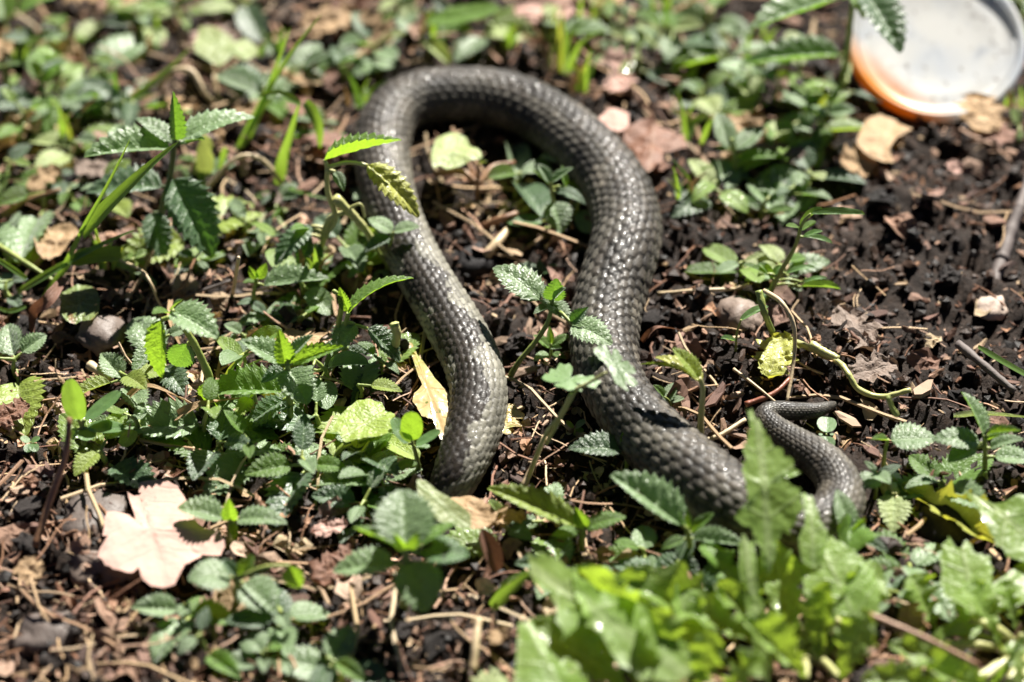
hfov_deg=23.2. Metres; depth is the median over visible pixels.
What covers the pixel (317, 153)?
dead leaf
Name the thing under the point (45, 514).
dry stalk
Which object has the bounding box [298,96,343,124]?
straw piece
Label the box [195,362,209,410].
straw piece
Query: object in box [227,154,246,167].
leaf fragment
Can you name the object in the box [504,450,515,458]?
leaf fragment
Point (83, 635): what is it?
bark chip
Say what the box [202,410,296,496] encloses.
weed
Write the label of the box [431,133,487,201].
leaf
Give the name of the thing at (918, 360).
leaf fragment
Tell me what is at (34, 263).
straw piece
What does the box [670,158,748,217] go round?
weed
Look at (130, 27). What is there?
straw piece
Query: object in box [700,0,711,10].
leaf fragment
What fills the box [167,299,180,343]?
dry curl
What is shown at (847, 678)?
straw piece
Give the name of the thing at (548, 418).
bark chip
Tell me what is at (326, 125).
dead leaf
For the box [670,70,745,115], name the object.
weed
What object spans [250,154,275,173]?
soil clod
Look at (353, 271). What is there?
weed
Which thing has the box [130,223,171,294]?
straw piece
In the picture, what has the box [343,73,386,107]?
grass tuft
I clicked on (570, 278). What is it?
leaf fragment
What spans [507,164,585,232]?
nettle
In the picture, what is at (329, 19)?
dry leaf
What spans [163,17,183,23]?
leaf fragment
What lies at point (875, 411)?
straw piece
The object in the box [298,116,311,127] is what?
leaf fragment
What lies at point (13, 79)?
weed
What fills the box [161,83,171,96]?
bark chip
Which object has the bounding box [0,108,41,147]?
dead leaf
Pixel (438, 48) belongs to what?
weed
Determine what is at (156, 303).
leaf fragment
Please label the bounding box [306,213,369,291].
weed
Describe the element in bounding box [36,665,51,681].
straw piece
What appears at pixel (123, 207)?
weed
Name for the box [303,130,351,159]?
dead leaf
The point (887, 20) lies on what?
nettle
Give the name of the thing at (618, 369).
geranium
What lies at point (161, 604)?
weed
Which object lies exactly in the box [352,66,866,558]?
snake
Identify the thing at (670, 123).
straw piece
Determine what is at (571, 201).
straw piece
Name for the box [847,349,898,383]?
dry leaf
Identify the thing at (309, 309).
weed
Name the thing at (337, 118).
leaf fragment
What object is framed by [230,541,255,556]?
leaf fragment
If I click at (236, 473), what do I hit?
straw piece
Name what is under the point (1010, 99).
grass tuft
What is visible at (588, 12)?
dead leaf
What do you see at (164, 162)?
soil clod
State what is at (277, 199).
dead leaf
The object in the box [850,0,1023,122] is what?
plastic lid
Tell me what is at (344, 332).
nettle
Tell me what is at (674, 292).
dry stalk
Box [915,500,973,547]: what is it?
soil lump
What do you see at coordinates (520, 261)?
leaf fragment
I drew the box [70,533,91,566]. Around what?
leaf fragment
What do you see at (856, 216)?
bark chip
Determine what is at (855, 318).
dry leaf
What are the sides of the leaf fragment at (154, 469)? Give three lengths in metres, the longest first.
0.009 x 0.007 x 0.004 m
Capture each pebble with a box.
[9,608,81,658]
[57,488,126,535]
[63,549,139,590]
[74,313,126,356]
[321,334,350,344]
[714,295,765,335]
[975,295,1008,320]
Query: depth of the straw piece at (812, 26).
0.92 m
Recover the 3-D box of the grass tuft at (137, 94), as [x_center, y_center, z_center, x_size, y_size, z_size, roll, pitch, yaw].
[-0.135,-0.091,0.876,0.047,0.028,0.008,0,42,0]
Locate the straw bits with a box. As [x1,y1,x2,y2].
[0,0,1023,681]
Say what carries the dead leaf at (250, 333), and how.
on the ground
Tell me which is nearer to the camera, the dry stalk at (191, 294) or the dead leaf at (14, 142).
the dry stalk at (191, 294)
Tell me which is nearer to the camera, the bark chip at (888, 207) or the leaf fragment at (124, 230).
the leaf fragment at (124, 230)
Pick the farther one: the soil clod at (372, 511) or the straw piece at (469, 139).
the straw piece at (469, 139)
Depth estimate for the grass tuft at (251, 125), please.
0.86 m
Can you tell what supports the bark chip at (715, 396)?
on the ground
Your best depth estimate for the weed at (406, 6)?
0.92 m
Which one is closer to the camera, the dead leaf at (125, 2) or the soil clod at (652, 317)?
the soil clod at (652, 317)
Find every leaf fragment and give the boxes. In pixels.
[0,73,2,87]
[0,155,16,172]
[0,522,32,553]
[0,659,15,675]
[11,675,25,681]
[23,461,54,479]
[32,80,54,87]
[48,397,65,414]
[50,331,65,343]
[60,153,76,169]
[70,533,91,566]
[72,438,106,451]
[80,561,87,572]
[82,232,106,245]
[90,627,124,661]
[92,133,105,142]
[94,596,130,630]
[102,666,118,679]
[111,655,142,680]
[116,227,135,239]
[117,54,143,66]
[131,201,152,214]
[136,255,150,270]
[137,454,158,476]
[137,625,162,664]
[145,38,165,51]
[145,260,176,280]
[146,297,176,308]
[150,305,175,318]
[151,451,164,467]
[162,285,172,297]
[162,461,174,477]
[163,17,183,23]
[163,170,183,184]
[171,58,190,77]
[172,273,199,303]
[178,29,198,59]
[185,59,199,73]
[187,580,210,590]
[188,149,218,158]
[194,517,205,526]
[195,481,213,499]
[210,292,228,310]
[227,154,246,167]
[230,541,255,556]
[233,153,256,174]
[254,551,282,578]
[255,134,277,141]
[256,111,278,129]
[261,524,284,540]
[273,534,312,560]
[290,677,308,681]
[295,302,312,322]
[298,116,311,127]
[312,233,327,242]
[318,496,350,521]
[319,575,350,586]
[329,114,342,127]
[331,28,344,39]
[333,397,346,405]
[334,574,361,599]
[341,269,366,294]
[365,584,392,610]
[402,658,419,677]
[406,14,430,37]
[406,474,422,491]
[446,174,464,183]
[466,629,482,645]
[472,246,491,251]
[486,270,501,284]
[498,240,524,255]
[502,537,522,560]
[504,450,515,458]
[516,260,533,264]
[532,320,554,346]
[536,301,557,319]
[538,326,568,337]
[540,596,556,615]
[547,266,564,281]
[552,481,566,501]
[563,292,568,302]
[566,274,574,282]
[582,40,601,55]
[597,55,607,64]
[610,548,648,572]
[657,102,689,121]
[666,378,692,416]
[675,331,701,358]
[694,144,705,162]
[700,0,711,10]
[703,360,719,378]
[731,45,752,57]
[733,427,749,448]
[740,96,764,117]
[742,252,753,258]
[767,301,789,325]
[773,281,794,304]
[860,398,879,419]
[867,647,875,653]
[884,212,917,238]
[894,602,930,636]
[906,346,939,372]
[914,499,921,509]
[916,187,945,198]
[921,333,941,347]
[963,158,990,176]
[974,299,990,315]
[980,657,1000,666]
[989,409,1008,424]
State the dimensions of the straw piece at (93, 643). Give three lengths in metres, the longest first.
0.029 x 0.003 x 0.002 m
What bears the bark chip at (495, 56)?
on the ground
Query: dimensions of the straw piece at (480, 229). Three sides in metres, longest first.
0.037 x 0.005 x 0.001 m
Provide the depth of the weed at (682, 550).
0.72 m
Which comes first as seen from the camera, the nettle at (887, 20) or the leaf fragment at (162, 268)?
the leaf fragment at (162, 268)
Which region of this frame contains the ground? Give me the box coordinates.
[0,0,1023,681]
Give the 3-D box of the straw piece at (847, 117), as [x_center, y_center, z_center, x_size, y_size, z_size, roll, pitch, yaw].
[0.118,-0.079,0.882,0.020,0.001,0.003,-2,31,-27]
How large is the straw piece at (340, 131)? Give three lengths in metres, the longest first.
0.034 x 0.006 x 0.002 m
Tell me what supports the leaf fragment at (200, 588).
on the ground
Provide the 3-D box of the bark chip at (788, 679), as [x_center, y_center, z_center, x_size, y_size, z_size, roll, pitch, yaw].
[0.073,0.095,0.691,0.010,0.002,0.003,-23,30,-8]
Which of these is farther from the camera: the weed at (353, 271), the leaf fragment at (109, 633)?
the weed at (353, 271)
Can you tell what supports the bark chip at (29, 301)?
on the ground
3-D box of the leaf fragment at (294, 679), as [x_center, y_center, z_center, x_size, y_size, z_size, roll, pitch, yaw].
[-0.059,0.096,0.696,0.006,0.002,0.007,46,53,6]
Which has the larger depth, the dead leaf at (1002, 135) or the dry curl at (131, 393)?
the dead leaf at (1002, 135)
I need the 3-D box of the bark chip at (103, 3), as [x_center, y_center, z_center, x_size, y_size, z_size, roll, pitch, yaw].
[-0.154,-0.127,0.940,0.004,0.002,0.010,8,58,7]
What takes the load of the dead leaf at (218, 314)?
on the ground
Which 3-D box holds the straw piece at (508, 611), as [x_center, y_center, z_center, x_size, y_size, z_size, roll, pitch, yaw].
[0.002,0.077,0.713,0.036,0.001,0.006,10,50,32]
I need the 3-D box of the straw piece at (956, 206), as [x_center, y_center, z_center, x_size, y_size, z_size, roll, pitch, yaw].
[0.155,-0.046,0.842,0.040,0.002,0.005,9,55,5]
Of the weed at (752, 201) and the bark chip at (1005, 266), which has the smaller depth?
the bark chip at (1005, 266)
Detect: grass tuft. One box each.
[0,140,177,312]
[2,27,42,65]
[52,97,96,139]
[66,46,191,118]
[89,228,129,269]
[127,15,161,47]
[195,134,227,176]
[215,353,263,379]
[234,13,322,150]
[258,27,283,56]
[258,90,326,198]
[298,242,334,271]
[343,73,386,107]
[419,8,440,38]
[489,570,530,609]
[503,22,519,47]
[529,7,605,74]
[567,50,605,93]
[576,0,609,21]
[650,0,671,25]
[667,159,713,198]
[672,89,734,143]
[728,20,777,54]
[800,84,839,108]
[953,345,1023,416]
[992,634,1023,681]
[1004,86,1023,108]
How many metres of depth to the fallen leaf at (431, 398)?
0.77 m
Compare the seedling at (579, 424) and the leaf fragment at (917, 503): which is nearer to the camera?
the leaf fragment at (917, 503)
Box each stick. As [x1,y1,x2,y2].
[954,340,1016,393]
[992,179,1023,279]
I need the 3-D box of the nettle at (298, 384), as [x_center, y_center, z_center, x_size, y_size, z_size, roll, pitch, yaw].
[-0.074,0.014,0.760,0.044,0.045,0.016,12,43,13]
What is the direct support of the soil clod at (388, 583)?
on the ground
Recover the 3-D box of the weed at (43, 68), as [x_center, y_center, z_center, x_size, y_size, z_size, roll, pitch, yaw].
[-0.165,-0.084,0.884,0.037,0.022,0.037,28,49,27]
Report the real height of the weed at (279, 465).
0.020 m
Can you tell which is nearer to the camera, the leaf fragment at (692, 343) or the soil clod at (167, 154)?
the leaf fragment at (692, 343)
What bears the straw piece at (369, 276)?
on the ground
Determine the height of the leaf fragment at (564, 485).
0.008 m
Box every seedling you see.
[20,435,39,451]
[61,378,123,446]
[390,411,439,474]
[566,419,585,435]
[721,305,767,351]
[743,206,864,303]
[817,416,836,445]
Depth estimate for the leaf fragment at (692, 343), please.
0.79 m
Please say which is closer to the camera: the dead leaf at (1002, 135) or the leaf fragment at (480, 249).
the leaf fragment at (480, 249)
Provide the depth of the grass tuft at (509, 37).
0.91 m
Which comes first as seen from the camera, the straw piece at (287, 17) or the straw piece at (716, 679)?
the straw piece at (716, 679)
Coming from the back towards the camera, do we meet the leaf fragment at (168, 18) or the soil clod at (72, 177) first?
the leaf fragment at (168, 18)
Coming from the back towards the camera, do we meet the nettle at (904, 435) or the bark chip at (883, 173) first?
the bark chip at (883, 173)
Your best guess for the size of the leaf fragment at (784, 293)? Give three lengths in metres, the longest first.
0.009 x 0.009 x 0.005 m
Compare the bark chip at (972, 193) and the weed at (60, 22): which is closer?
the bark chip at (972, 193)
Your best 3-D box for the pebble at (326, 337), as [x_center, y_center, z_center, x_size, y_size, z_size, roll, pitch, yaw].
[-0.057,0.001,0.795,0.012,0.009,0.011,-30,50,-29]
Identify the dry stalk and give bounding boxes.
[0,243,52,280]
[1,422,14,432]
[3,188,60,212]
[32,417,71,548]
[86,360,113,381]
[119,259,162,307]
[141,279,230,313]
[156,66,215,103]
[206,153,283,190]
[231,256,239,294]
[434,160,514,185]
[468,616,481,670]
[481,204,531,229]
[483,227,510,257]
[521,435,546,485]
[657,283,748,296]
[708,418,746,440]
[732,368,775,400]
[744,377,789,407]
[762,288,796,400]
[870,612,980,667]
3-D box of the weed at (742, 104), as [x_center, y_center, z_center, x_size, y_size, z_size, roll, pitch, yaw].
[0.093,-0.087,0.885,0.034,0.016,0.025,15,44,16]
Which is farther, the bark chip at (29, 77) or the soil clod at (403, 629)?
the bark chip at (29, 77)
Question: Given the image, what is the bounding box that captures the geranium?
[527,344,637,477]
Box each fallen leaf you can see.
[3,246,46,266]
[59,284,99,323]
[194,26,256,65]
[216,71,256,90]
[332,399,394,441]
[408,342,449,438]
[417,479,471,527]
[429,2,500,24]
[502,404,524,434]
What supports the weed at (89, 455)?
on the ground
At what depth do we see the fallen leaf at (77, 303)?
0.80 m
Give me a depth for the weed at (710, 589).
0.71 m
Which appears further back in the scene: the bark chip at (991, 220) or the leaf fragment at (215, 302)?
the bark chip at (991, 220)
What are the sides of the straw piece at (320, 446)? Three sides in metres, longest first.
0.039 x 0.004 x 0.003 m
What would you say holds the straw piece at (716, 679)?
on the ground
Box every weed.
[0,0,46,64]
[0,27,66,75]
[0,44,108,132]
[0,62,19,86]
[0,87,72,147]
[0,143,58,196]
[0,179,60,261]
[0,212,20,235]
[0,272,27,306]
[0,323,46,435]
[32,15,94,42]
[32,168,89,193]
[33,48,84,95]
[34,123,124,172]
[46,183,90,210]
[57,408,156,488]
[62,33,152,106]
[62,101,114,118]
[72,72,154,120]
[74,0,144,45]
[80,159,132,217]
[80,352,164,407]
[81,77,190,153]
[91,403,173,446]
[102,0,172,42]
[111,248,155,285]
[115,193,261,267]
[124,377,278,439]
[125,316,188,395]
[131,592,232,662]
[146,0,201,29]
[159,407,280,480]
[174,153,234,185]
[174,198,286,266]
[174,249,225,275]
[175,606,240,678]
[198,0,267,41]
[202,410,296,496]
[215,325,307,413]
[218,394,299,414]
[222,321,255,351]
[223,63,291,121]
[225,586,329,657]
[226,630,287,672]
[241,218,280,255]
[244,414,346,526]
[245,378,347,448]
[255,182,299,220]
[258,243,334,327]
[262,42,329,97]
[270,625,393,681]
[276,105,345,136]
[281,345,368,409]
[283,305,318,333]
[287,46,393,86]
[289,432,403,481]
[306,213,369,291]
[310,459,422,500]
[312,419,420,458]
[312,464,392,543]
[315,12,404,69]
[317,350,401,455]
[338,410,398,487]
[344,248,395,284]
[348,227,382,266]
[350,187,361,199]
[350,332,420,404]
[379,0,418,20]
[396,13,450,64]
[431,0,470,40]
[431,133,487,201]
[445,499,537,558]
[452,5,514,61]
[485,4,610,44]
[488,141,552,216]
[510,482,573,564]
[514,552,765,681]
[515,538,575,598]
[540,153,581,193]
[566,194,591,232]
[582,0,637,31]
[590,31,684,86]
[596,28,642,62]
[600,564,612,570]
[606,525,665,566]
[612,533,718,587]
[624,9,728,61]
[637,0,665,48]
[640,347,704,433]
[657,0,682,23]
[662,33,717,95]
[667,0,751,33]
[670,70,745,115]
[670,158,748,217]
[671,29,768,95]
[685,244,776,282]
[689,25,743,65]
[702,544,758,581]
[704,580,771,608]
[718,53,792,91]
[719,69,806,114]
[726,65,767,94]
[729,120,821,199]
[743,21,772,51]
[744,188,793,223]
[745,245,829,290]
[755,135,865,217]
[757,171,831,225]
[766,91,849,140]
[781,101,863,147]
[784,31,821,104]
[810,59,882,118]
[864,526,955,621]
[875,575,914,613]
[883,453,993,508]
[1007,107,1023,144]
[1010,0,1023,27]
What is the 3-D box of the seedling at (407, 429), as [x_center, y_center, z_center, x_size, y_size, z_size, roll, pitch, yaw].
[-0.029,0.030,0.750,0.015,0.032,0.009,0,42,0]
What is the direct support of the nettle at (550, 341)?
on the ground
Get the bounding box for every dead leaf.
[0,26,19,58]
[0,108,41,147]
[0,140,16,148]
[0,201,22,221]
[0,397,29,426]
[12,555,44,586]
[26,163,62,190]
[39,32,84,62]
[64,0,95,4]
[74,157,108,176]
[93,131,106,137]
[120,0,132,10]
[158,96,198,109]
[185,311,222,336]
[189,22,237,36]
[189,24,222,46]
[190,378,203,391]
[202,133,220,138]
[213,127,224,144]
[216,574,260,613]
[230,32,241,41]
[233,100,258,113]
[246,325,261,336]
[262,188,282,203]
[271,63,289,82]
[274,0,296,22]
[275,327,327,345]
[285,96,322,115]
[289,72,327,84]
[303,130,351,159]
[303,146,326,161]
[322,70,344,92]
[322,110,330,127]
[330,0,373,16]
[340,6,394,56]
[486,627,510,645]
[523,34,549,44]
[560,0,583,7]
[561,1,611,17]
[589,0,622,11]
[601,44,633,72]
[601,73,637,94]
[651,161,671,173]
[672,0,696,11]
[716,151,738,160]
[725,112,767,140]
[747,139,788,150]
[782,145,805,163]
[839,143,876,177]
[945,159,963,174]
[952,92,1009,132]
[972,122,1016,145]
[992,575,1002,581]
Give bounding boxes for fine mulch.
[0,0,1023,681]
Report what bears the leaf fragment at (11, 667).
on the ground
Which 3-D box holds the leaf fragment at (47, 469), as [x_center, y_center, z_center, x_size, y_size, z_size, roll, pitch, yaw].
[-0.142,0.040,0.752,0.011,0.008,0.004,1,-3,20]
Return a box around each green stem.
[389,321,401,356]
[755,290,775,336]
[797,339,911,399]
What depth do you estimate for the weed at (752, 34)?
0.91 m
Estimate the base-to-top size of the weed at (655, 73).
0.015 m
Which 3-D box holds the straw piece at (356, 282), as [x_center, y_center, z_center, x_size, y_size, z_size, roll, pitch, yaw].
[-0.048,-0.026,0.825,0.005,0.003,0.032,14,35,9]
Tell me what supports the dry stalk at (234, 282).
on the ground
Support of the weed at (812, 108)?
on the ground
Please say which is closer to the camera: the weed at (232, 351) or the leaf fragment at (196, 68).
the weed at (232, 351)
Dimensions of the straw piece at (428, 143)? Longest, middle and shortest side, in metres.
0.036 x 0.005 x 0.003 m
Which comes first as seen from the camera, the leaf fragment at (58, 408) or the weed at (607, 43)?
the leaf fragment at (58, 408)
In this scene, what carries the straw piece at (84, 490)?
on the ground
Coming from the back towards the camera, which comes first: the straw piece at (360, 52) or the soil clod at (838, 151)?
the straw piece at (360, 52)
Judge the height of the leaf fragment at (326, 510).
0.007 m
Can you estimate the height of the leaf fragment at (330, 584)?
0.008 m
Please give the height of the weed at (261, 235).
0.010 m
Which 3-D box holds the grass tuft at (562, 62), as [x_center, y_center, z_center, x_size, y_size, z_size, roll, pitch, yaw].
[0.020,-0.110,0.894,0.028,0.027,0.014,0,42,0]
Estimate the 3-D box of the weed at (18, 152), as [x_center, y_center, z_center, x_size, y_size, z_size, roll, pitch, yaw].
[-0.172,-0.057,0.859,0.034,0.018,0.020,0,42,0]
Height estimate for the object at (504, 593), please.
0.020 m
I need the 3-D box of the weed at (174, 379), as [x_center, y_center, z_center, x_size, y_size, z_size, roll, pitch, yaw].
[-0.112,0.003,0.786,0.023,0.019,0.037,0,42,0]
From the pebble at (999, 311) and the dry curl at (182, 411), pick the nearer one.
the dry curl at (182, 411)
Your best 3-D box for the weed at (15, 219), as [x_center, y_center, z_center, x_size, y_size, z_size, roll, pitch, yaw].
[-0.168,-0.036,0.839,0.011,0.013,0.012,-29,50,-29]
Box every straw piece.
[0,460,23,485]
[5,582,73,596]
[14,10,42,35]
[16,257,41,283]
[21,589,116,647]
[24,397,60,401]
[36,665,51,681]
[37,3,71,20]
[50,633,149,650]
[60,482,123,499]
[84,470,110,590]
[87,634,93,681]
[98,661,188,681]
[116,88,169,125]
[125,586,154,625]
[126,0,137,33]
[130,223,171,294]
[138,109,164,113]
[139,438,221,455]
[141,50,217,71]
[164,476,254,497]
[164,616,178,676]
[183,436,236,509]
[192,346,254,352]
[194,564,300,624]
[195,338,240,358]
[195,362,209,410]
[196,292,281,296]
[204,84,264,109]
[206,516,238,529]
[211,63,218,91]
[211,589,217,677]
[212,74,244,126]
[214,442,257,529]
[216,28,312,68]
[220,176,227,194]
[227,179,256,203]
[248,574,371,589]
[254,560,308,564]
[270,13,301,21]
[276,24,315,68]
[294,63,357,71]
[296,565,329,604]
[297,109,348,155]
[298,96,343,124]
[314,374,343,383]
[314,416,333,504]
[325,584,395,618]
[329,293,340,377]
[337,586,359,681]
[353,273,359,291]
[354,48,364,65]
[363,265,371,284]
[383,613,512,627]
[389,586,402,679]
[395,354,418,383]
[410,125,479,150]
[413,666,477,671]
[417,331,425,375]
[424,133,442,181]
[432,201,515,256]
[433,201,510,208]
[450,127,495,194]
[467,121,478,170]
[468,593,529,619]
[491,199,524,230]
[505,375,570,430]
[513,221,586,246]
[516,549,547,598]
[524,199,574,249]
[532,301,568,325]
[539,80,634,95]
[569,499,645,509]
[639,54,673,73]
[658,114,711,125]
[671,97,708,163]
[674,112,712,119]
[677,332,717,387]
[677,406,732,449]
[711,675,723,681]
[714,667,798,674]
[778,247,798,303]
[783,665,799,681]
[789,393,906,422]
[803,616,854,681]
[810,19,815,34]
[822,117,867,119]
[844,664,854,681]
[859,82,878,115]
[888,596,908,603]
[905,517,926,535]
[911,192,1011,213]
[969,488,1014,544]
[986,151,1016,154]
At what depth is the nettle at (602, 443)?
0.75 m
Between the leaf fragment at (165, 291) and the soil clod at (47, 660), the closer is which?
the soil clod at (47, 660)
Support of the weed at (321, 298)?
on the ground
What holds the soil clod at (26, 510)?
on the ground
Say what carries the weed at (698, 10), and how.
on the ground
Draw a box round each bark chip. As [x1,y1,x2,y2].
[0,614,9,625]
[9,485,32,495]
[25,69,38,86]
[25,299,33,303]
[27,521,37,530]
[30,548,43,557]
[32,341,47,352]
[33,201,56,207]
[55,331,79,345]
[78,644,98,674]
[81,633,94,640]
[97,119,106,123]
[98,0,108,12]
[139,666,157,676]
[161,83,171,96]
[164,389,188,401]
[207,625,228,641]
[223,240,244,246]
[241,537,259,555]
[258,0,273,8]
[264,144,269,150]
[270,564,295,575]
[287,445,294,456]
[289,593,310,602]
[296,178,318,190]
[316,543,326,553]
[330,238,343,246]
[368,609,381,628]
[436,661,443,668]
[438,208,455,230]
[439,617,463,629]
[488,46,504,64]
[494,336,508,345]
[504,648,516,655]
[509,470,522,483]
[513,365,538,378]
[525,317,531,333]
[542,408,553,425]
[569,41,583,49]
[659,76,689,82]
[705,381,725,407]
[716,210,730,229]
[720,217,737,228]
[723,428,747,438]
[730,391,744,398]
[774,85,793,95]
[777,676,791,681]
[780,15,802,26]
[784,362,797,377]
[803,262,810,277]
[810,167,828,171]
[832,247,839,253]
[833,411,861,427]
[839,214,861,219]
[862,445,879,459]
[865,544,874,550]
[866,319,887,325]
[868,309,887,317]
[870,658,899,665]
[876,205,895,209]
[878,166,893,182]
[907,292,922,301]
[912,379,932,397]
[915,114,931,123]
[917,445,931,452]
[923,313,939,321]
[960,189,979,198]
[970,460,977,468]
[975,426,981,434]
[983,215,1005,226]
[998,261,1015,271]
[1004,148,1017,157]
[1015,150,1023,173]
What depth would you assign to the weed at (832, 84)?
0.89 m
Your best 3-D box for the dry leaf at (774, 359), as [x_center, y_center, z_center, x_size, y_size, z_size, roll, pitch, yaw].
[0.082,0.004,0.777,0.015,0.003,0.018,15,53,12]
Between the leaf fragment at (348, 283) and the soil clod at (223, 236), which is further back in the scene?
the soil clod at (223, 236)
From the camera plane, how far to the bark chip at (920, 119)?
0.88 m
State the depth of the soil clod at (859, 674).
0.69 m
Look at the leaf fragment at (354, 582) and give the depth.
0.72 m
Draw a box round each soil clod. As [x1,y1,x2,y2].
[11,495,42,523]
[11,531,41,557]
[16,315,41,336]
[38,653,61,677]
[40,250,67,264]
[63,172,85,191]
[96,653,112,667]
[131,390,156,409]
[140,51,167,69]
[150,143,171,155]
[159,156,176,170]
[193,410,208,427]
[218,231,225,241]
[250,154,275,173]
[255,51,272,65]
[347,196,361,212]
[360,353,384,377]
[369,507,376,526]
[382,581,397,592]
[384,378,411,399]
[386,617,414,637]
[396,408,416,419]
[421,623,451,662]
[423,423,441,442]
[445,628,461,648]
[504,332,531,355]
[562,219,573,233]
[642,308,664,331]
[706,364,720,379]
[805,57,832,76]
[829,145,853,167]
[850,666,873,681]
[856,548,884,559]
[864,188,897,206]
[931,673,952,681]
[937,264,960,286]
[947,388,973,401]
[974,465,993,491]
[1011,358,1023,377]
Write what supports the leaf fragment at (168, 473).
on the ground
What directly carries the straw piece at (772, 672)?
on the ground
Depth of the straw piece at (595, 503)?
0.74 m
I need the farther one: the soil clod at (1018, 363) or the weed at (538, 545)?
the soil clod at (1018, 363)
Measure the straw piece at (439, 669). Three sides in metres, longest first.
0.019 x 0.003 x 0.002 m
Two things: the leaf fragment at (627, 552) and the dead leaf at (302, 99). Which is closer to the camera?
the leaf fragment at (627, 552)
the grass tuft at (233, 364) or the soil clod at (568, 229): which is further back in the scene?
the soil clod at (568, 229)
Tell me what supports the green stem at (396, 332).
on the ground
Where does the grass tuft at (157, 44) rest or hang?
on the ground
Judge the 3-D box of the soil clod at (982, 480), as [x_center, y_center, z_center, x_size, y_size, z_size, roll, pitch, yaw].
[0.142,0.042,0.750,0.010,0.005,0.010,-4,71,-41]
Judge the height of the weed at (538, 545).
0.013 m
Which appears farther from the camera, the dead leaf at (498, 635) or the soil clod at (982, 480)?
the soil clod at (982, 480)
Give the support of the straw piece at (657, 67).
on the ground
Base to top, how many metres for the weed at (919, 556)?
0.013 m
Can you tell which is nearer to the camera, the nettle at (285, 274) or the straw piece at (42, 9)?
the nettle at (285, 274)
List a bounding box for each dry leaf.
[34,222,78,259]
[98,480,224,587]
[300,1,359,37]
[308,543,357,584]
[311,516,347,537]
[451,496,499,528]
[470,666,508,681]
[480,529,502,572]
[486,504,526,529]
[514,0,587,26]
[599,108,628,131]
[619,116,686,171]
[752,331,800,378]
[830,304,884,351]
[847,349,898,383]
[857,114,911,162]
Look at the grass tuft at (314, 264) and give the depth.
0.81 m
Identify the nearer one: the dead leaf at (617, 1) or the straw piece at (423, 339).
the straw piece at (423, 339)
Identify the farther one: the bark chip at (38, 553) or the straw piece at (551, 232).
the straw piece at (551, 232)
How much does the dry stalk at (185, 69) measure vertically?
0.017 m
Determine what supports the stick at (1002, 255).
on the ground
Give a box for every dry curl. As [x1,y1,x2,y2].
[28,276,68,333]
[116,383,188,407]
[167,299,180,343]
[174,398,238,420]
[640,325,678,342]
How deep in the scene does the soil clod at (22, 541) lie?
0.73 m
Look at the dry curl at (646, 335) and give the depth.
0.79 m
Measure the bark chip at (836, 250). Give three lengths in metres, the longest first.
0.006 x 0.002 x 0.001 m
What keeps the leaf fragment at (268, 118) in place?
on the ground
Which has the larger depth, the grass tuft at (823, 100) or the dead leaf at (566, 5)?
the dead leaf at (566, 5)
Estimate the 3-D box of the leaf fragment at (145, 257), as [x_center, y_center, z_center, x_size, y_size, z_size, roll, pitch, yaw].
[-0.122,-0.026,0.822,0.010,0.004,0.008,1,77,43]
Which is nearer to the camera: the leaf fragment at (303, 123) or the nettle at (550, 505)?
the nettle at (550, 505)
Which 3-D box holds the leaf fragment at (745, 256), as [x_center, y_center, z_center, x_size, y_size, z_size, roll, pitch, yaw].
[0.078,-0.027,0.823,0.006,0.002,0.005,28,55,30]
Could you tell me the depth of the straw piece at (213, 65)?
0.90 m
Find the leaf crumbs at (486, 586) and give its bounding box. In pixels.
[0,0,1023,681]
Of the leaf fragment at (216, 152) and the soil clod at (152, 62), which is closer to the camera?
the leaf fragment at (216, 152)
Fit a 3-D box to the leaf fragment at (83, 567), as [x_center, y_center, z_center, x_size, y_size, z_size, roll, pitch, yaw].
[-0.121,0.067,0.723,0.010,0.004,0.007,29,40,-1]
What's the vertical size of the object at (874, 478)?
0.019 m
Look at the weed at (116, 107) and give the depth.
0.88 m
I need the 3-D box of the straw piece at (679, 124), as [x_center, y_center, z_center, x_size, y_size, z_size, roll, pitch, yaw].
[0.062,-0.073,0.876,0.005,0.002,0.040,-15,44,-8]
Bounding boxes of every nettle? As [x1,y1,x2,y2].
[84,91,254,261]
[143,299,220,405]
[178,494,286,549]
[188,554,304,625]
[215,330,343,427]
[237,262,329,311]
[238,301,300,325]
[274,132,419,265]
[326,275,412,361]
[333,489,468,612]
[365,216,418,272]
[488,483,625,552]
[493,263,612,380]
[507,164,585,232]
[519,259,556,276]
[533,326,568,360]
[568,430,628,470]
[610,470,740,576]
[653,383,683,406]
[712,113,787,212]
[740,0,907,89]
[833,489,888,552]
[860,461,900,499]
[871,395,934,467]
[932,392,1023,479]
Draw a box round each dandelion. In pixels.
[615,408,888,681]
[862,490,1023,681]
[875,472,1002,548]
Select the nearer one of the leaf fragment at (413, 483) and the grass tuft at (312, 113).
the leaf fragment at (413, 483)
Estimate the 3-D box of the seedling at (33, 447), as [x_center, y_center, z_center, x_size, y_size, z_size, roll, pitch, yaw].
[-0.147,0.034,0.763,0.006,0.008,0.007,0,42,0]
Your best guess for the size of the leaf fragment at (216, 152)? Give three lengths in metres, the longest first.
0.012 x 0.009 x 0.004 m
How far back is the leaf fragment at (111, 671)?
0.70 m
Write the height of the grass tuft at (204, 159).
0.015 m
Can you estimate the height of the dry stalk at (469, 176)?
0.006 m

